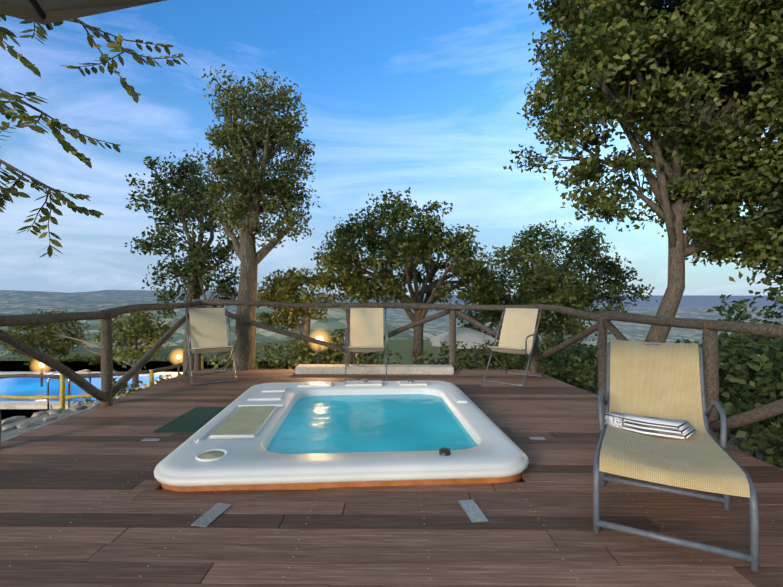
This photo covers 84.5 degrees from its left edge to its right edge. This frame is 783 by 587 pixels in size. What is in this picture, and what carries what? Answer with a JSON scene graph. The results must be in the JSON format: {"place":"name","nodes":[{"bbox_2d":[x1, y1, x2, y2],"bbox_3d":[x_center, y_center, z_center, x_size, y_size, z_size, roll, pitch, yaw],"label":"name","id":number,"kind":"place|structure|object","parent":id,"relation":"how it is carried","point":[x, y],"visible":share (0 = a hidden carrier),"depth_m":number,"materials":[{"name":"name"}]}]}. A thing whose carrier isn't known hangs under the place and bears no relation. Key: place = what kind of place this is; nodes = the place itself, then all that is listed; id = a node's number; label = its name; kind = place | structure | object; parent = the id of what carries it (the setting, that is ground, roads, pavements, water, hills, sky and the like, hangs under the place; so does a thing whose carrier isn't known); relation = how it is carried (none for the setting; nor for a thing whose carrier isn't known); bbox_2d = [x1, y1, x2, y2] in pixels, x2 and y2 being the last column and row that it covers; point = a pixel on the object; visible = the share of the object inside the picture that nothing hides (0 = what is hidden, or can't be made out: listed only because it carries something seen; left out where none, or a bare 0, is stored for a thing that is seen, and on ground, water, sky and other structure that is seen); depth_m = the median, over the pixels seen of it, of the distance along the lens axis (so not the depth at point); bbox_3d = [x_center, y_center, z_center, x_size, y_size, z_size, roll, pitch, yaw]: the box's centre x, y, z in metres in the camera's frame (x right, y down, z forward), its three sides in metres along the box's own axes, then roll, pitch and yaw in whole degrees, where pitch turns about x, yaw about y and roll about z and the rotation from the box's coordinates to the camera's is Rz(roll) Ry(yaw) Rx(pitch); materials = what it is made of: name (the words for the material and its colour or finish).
{"place":"outdoors","nodes":[
{"label":"outdoors","id":0,"kind":"place"},
{"bbox_2d":[0,14,188,257],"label":"branches","id":1,"kind":"object","parent":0,"point":[27,119],"depth_m":2.97,"materials":[{"name":"green plant"}]},
{"bbox_2d":[170,349,182,363],"bbox_3d":[-7.095,2.112,14.378,0.640,0.640,0.640,0,0,1],"label":"lamp glow","id":2,"kind":"object","parent":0,"point":[178,356],"visible":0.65,"depth_m":14.57,"materials":[{"name":"yellow"}]},
{"bbox_2d":[267,394,476,453],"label":"water","id":3,"kind":"structure","parent":0,"point":[363,423],"depth_m":3.74,"materials":[{"name":"teal liquid"}]},
{"bbox_2d":[0,369,782,586],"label":"deck boards","id":4,"kind":"object","parent":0,"point":[128,530],"visible":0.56,"depth_m":2.32,"materials":[{"name":"brown wood"}]},
{"bbox_2d":[185,308,236,384],"bbox_3d":[-2.591,0.714,6.157,0.616,0.994,0.801,0,0,-31],"label":"deck chair","id":5,"kind":"object","parent":4,"relation":"on","point":[208,331],"visible":1,"depth_m":6.23,"materials":[{"name":"fabric"}]},
{"bbox_2d":[141,437,545,526],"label":"deck plates","id":6,"kind":"object","parent":4,"relation":"on","point":[473,511],"visible":1,"depth_m":2.38,"materials":[{"name":"silver metal"}]},
{"bbox_2d":[344,308,387,381],"bbox_3d":[-0.361,0.714,6.231,0.616,0.994,0.801,0,0,-2],"label":"deck chair","id":7,"kind":"object","parent":4,"relation":"on","point":[366,329],"visible":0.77,"depth_m":6.32,"materials":[{"name":"fabric"}]},
{"bbox_2d":[0,290,782,459],"bbox_3d":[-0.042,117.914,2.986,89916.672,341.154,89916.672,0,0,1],"label":"hilly landscape","id":8,"kind":"structure","parent":0,"point":[14,302],"depth_m":2417.37,"materials":[{"name":"green plant"}]},
{"bbox_2d":[40,367,42,386],"bbox_3d":[-10.316,2.449,12.720,0.150,0.825,0.150,0,0,1],"label":"garden lamp","id":9,"kind":"object","parent":8,"relation":"on","point":[41,379],"visible":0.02,"depth_m":12.70,"materials":[{"name":"grey plastic"}]},
{"bbox_2d":[30,361,51,372],"bbox_3d":[-10.316,2.112,12.720,0.600,0.600,0.600,0,0,1],"label":"lamp glow","id":10,"kind":"object","parent":9,"relation":"on","point":[41,365],"visible":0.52,"depth_m":12.79,"materials":[{"name":"yellow"}]},
{"bbox_2d":[1,402,100,431],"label":"rocks","id":11,"kind":"object","parent":8,"relation":"on","point":[24,424],"visible":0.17,"depth_m":5.14,"materials":[{"name":"grey stone"}]},
{"bbox_2d":[0,309,174,387],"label":"tree","id":12,"kind":"object","parent":8,"relation":"on","point":[141,323],"depth_m":13.24,"materials":[{"name":"green plant"}]},
{"bbox_2d":[0,348,233,407],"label":"pool fence","id":13,"kind":"object","parent":8,"relation":"on","point":[62,397],"visible":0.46,"depth_m":9.43,"materials":[{"name":"yellow wood"}]},
{"bbox_2d":[55,348,180,404],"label":"shrubs","id":14,"kind":"object","parent":8,"relation":"on","point":[77,357],"visible":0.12,"depth_m":9.95,"materials":[{"name":"green plant"}]},
{"bbox_2d":[0,361,296,419],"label":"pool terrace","id":15,"kind":"structure","parent":8,"relation":"on","point":[24,368],"depth_m":16.09,"materials":[{"name":"grey stone"}]},
{"bbox_2d":[47,369,90,409],"bbox_3d":[-7.894,2.427,10.588,0.540,1.070,0.740,0,0,1],"label":"pool ladder","id":16,"kind":"object","parent":15,"relation":"on","point":[69,387],"visible":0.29,"depth_m":10.23,"materials":[{"name":"silver metal"}]},
{"bbox_2d":[0,372,182,408],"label":"pool water","id":17,"kind":"structure","parent":15,"relation":"on","point":[21,386],"depth_m":12.32,"materials":[{"name":"blue liquid"}]},
{"bbox_2d":[124,150,240,373],"bbox_3d":[-4.223,-0.112,9.052,2.655,5.686,2.384,0,0,1],"label":"tree","id":18,"kind":"object","parent":8,"relation":"on","point":[167,202],"depth_m":8.77,"materials":[{"name":"green plant"}]},
{"bbox_2d":[190,63,320,370],"bbox_3d":[-2.180,-1.043,7.046,2.021,5.339,2.069,0,0,1],"label":"tree","id":19,"kind":"object","parent":8,"relation":"on","point":[237,185],"depth_m":6.80,"materials":[{"name":"green plant"}]},
{"bbox_2d":[256,267,356,346],"bbox_3d":[-2.069,1.090,9.508,2.539,3.452,2.107,0,0,1],"label":"tree","id":20,"kind":"object","parent":8,"relation":"on","point":[291,282],"depth_m":9.38,"materials":[{"name":"green plant"}]},
{"bbox_2d":[315,336,323,363],"bbox_3d":[-1.253,1.153,7.502,0.150,0.832,0.150,0,0,1],"label":"garden lamp","id":21,"kind":"object","parent":8,"relation":"on","point":[319,354],"visible":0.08,"depth_m":7.48,"materials":[{"name":"grey plastic"}]},
{"bbox_2d":[309,329,328,349],"bbox_3d":[-1.253,0.812,7.502,0.440,0.440,0.440,0,0,1],"label":"lamp glow","id":22,"kind":"object","parent":21,"relation":"on","point":[319,338],"visible":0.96,"depth_m":7.65,"materials":[{"name":"yellow"}]},
{"bbox_2d":[1,369,782,469],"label":"deck fascia","id":23,"kind":"structure","parent":8,"relation":"on","point":[456,369],"depth_m":4.25,"materials":[{"name":"brown wood"}]},
{"bbox_2d":[0,0,165,29],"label":"parasol","id":24,"kind":"object","parent":23,"relation":"on","point":[46,13],"visible":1,"depth_m":1.56,"materials":[{"name":"fabric"}]},
{"bbox_2d":[153,407,225,432],"bbox_3d":[-1.797,1.204,4.149,0.540,0.012,0.800,0,0,1],"label":"door mat","id":25,"kind":"object","parent":23,"relation":"on","point":[195,420],"depth_m":4.04,"materials":[{"name":"green fabric"}]},
{"bbox_2d":[154,380,528,491],"bbox_3d":[-0.373,1.448,4.021,2.658,0.728,2.878,0,0,1],"label":"hot tub","id":26,"kind":"object","parent":23,"relation":"in","point":[496,454],"visible":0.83,"depth_m":2.79,"materials":[{"name":"white plastic"}]},
{"bbox_2d":[194,379,467,460],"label":"hot tub fittings","id":27,"kind":"object","parent":26,"relation":"attached to","point":[247,421],"visible":0.98,"depth_m":3.73,"materials":[{"name":"beige plastic"}]},
{"bbox_2d":[295,364,453,374],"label":"kerb block","id":28,"kind":"structure","parent":23,"relation":"on","point":[371,369],"depth_m":6.45,"materials":[{"name":"stone"}]},
{"bbox_2d":[0,299,782,447],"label":"log railing","id":29,"kind":"object","parent":23,"relation":"on","point":[107,393],"visible":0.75,"depth_m":4.65,"materials":[{"name":"brown wood"}]},
{"bbox_2d":[10,372,772,580],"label":"deck screws","id":30,"kind":"object","parent":23,"relation":"on","point":[420,505],"visible":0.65,"depth_m":2.28,"materials":[{"name":"grey metal"}]},
{"bbox_2d":[483,308,543,385],"bbox_3d":[1.731,0.714,6.080,0.616,0.994,0.801,0,0,39],"label":"deck chair","id":31,"kind":"object","parent":23,"relation":"on","point":[518,333],"visible":1,"depth_m":6.13,"materials":[{"name":"fabric"}]},
{"bbox_2d":[593,339,758,571],"bbox_3d":[1.692,0.792,2.730,0.710,0.823,1.651,0,0,29],"label":"lounge chair","id":32,"kind":"object","parent":23,"relation":"on","point":[653,425],"visible":1,"depth_m":2.73,"materials":[{"name":"beige fabric"}]},
{"bbox_2d":[204,328,597,388],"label":"shrubs","id":33,"kind":"object","parent":8,"relation":"on","point":[309,354],"visible":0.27,"depth_m":8.56,"materials":[{"name":"green plant"}]},
{"bbox_2d":[309,187,502,364],"bbox_3d":[0.404,0.389,10.114,4.702,5.296,3.462,0,0,1],"label":"oak tree","id":34,"kind":"object","parent":8,"relation":"on","point":[470,270],"depth_m":9.70,"materials":[{"name":"green plant"}]},
{"bbox_2d":[429,324,498,359],"bbox_3d":[2.025,1.817,11.960,1.929,1.930,1.929,0,0,1],"label":"white parasol","id":35,"kind":"object","parent":8,"relation":"on","point":[467,336],"visible":0.69,"depth_m":11.46,"materials":[{"name":"white fabric"}]},
{"bbox_2d":[446,245,597,360],"bbox_3d":[4.087,1.085,13.627,4.913,5.269,3.916,0,0,1],"label":"tree","id":36,"kind":"object","parent":8,"relation":"on","point":[546,295],"depth_m":12.77,"materials":[{"name":"green plant"}]},
{"bbox_2d":[504,219,656,368],"bbox_3d":[6.821,0.811,15.965,5.553,6.845,4.824,0,0,1],"label":"tree","id":37,"kind":"object","parent":8,"relation":"on","point":[586,246],"depth_m":15.25,"materials":[{"name":"green plant"}]},
{"bbox_2d":[503,0,782,342],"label":"tree","id":38,"kind":"object","parent":8,"relation":"on","point":[756,57],"depth_m":8.29,"materials":[{"name":"green plant"}]},
{"bbox_2d":[525,279,782,468],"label":"shrubs","id":39,"kind":"object","parent":8,"relation":"on","point":[751,378],"visible":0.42,"depth_m":4.05,"materials":[{"name":"green plant"}]},
{"bbox_2d":[528,0,781,257],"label":"tree","id":40,"kind":"object","parent":8,"relation":"on","point":[539,52],"depth_m":10.40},
{"bbox_2d":[742,177,782,291],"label":"tree","id":41,"kind":"object","parent":8,"relation":"on","point":[770,210],"visible":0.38,"depth_m":7.71,"materials":[{"name":"green plant"}]},
{"bbox_2d":[0,0,782,295],"label":"sky","id":42,"kind":"structure","parent":0,"point":[424,96],"materials":[{"name":"blue"}]}
]}

